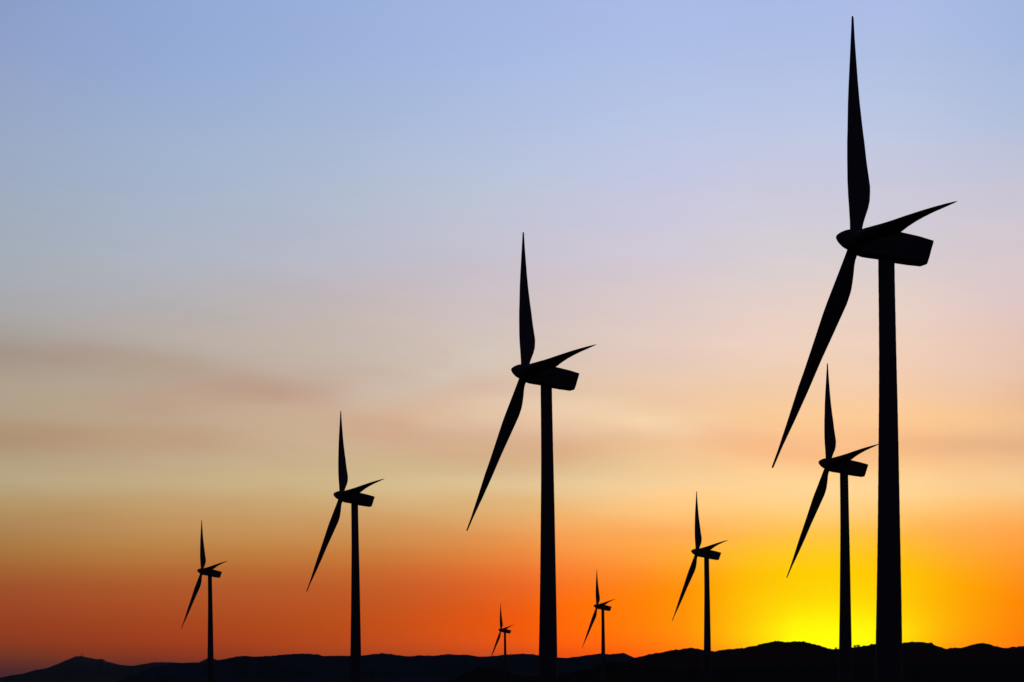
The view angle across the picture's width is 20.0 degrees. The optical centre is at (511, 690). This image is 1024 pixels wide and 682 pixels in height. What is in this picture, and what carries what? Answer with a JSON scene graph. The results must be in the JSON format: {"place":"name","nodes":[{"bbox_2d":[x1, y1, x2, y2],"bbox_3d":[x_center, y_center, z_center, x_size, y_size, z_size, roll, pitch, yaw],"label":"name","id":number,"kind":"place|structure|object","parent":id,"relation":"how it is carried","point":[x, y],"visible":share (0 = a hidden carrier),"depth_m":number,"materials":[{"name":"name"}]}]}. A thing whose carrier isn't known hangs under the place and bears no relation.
{"place":"outdoors","nodes":[
{"label":"outdoors","id":0,"kind":"place"},
{"bbox_2d":[0,656,215,681],"bbox_3d":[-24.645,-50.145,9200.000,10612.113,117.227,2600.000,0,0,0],"label":"hills","id":1,"kind":"structure","parent":0,"point":[79,669],"depth_m":8822.73,"materials":[{"name":"black"}]},
{"bbox_2d":[115,653,633,681],"bbox_3d":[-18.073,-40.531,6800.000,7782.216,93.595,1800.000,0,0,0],"label":"hills","id":2,"kind":"structure","parent":0,"point":[380,667],"depth_m":6543.42,"materials":[{"name":"black"}]},
{"bbox_2d":[0,0,1023,677],"label":"sky","id":3,"kind":"structure","parent":0,"point":[229,229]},
{"bbox_2d":[449,661,1023,681],"bbox_3d":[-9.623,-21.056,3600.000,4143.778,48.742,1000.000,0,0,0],"label":"hills","id":4,"kind":"structure","parent":0,"point":[616,671],"depth_m":3457.79,"materials":[{"name":"black"}]},
{"bbox_2d":[625,641,1023,667],"bbox_3d":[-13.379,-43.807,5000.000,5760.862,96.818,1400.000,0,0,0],"label":"hills","id":5,"kind":"structure","parent":0,"point":[809,654],"depth_m":4834.79,"materials":[{"name":"black"}]},
{"label":"ground","id":6,"kind":"structure","parent":0,"visible":0},
{"bbox_2d":[181,520,226,681],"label":"wind turbine","id":7,"kind":"object","parent":6,"relation":"on","point":[209,572],"visible":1,"depth_m":1075.68,"materials":[{"name":"paint"}]},
{"bbox_2d":[306,411,382,681],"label":"wind turbine","id":8,"kind":"object","parent":6,"relation":"on","point":[355,497],"visible":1,"depth_m":642.43,"materials":[{"name":"paint"}]},
{"bbox_2d":[490,603,512,681],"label":"wind turbine","id":9,"kind":"object","parent":6,"relation":"on","point":[505,630],"visible":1,"depth_m":2038.77,"materials":[{"name":"paint"}]},
{"bbox_2d":[466,232,595,681],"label":"wind turbine","id":10,"kind":"object","parent":6,"relation":"on","point":[547,375],"visible":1,"depth_m":387.21,"materials":[{"name":"paint"}]},
{"bbox_2d":[582,572,614,681],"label":"wind turbine","id":11,"kind":"object","parent":6,"relation":"on","point":[602,606],"visible":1,"depth_m":1473.75,"materials":[{"name":"paint"}]},
{"bbox_2d":[672,491,726,681],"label":"wind turbine","id":12,"kind":"object","parent":6,"relation":"on","point":[706,553],"visible":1,"depth_m":886.22,"materials":[{"name":"paint"}]},
{"bbox_2d":[786,363,877,681],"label":"wind turbine","id":13,"kind":"object","parent":6,"relation":"on","point":[845,465],"visible":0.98,"depth_m":534.88,"materials":[{"name":"paint"}]},
{"bbox_2d":[772,16,956,681],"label":"wind turbine","id":14,"kind":"object","parent":6,"relation":"on","point":[888,245],"visible":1,"depth_m":271.30,"materials":[{"name":"paint"}]}
]}

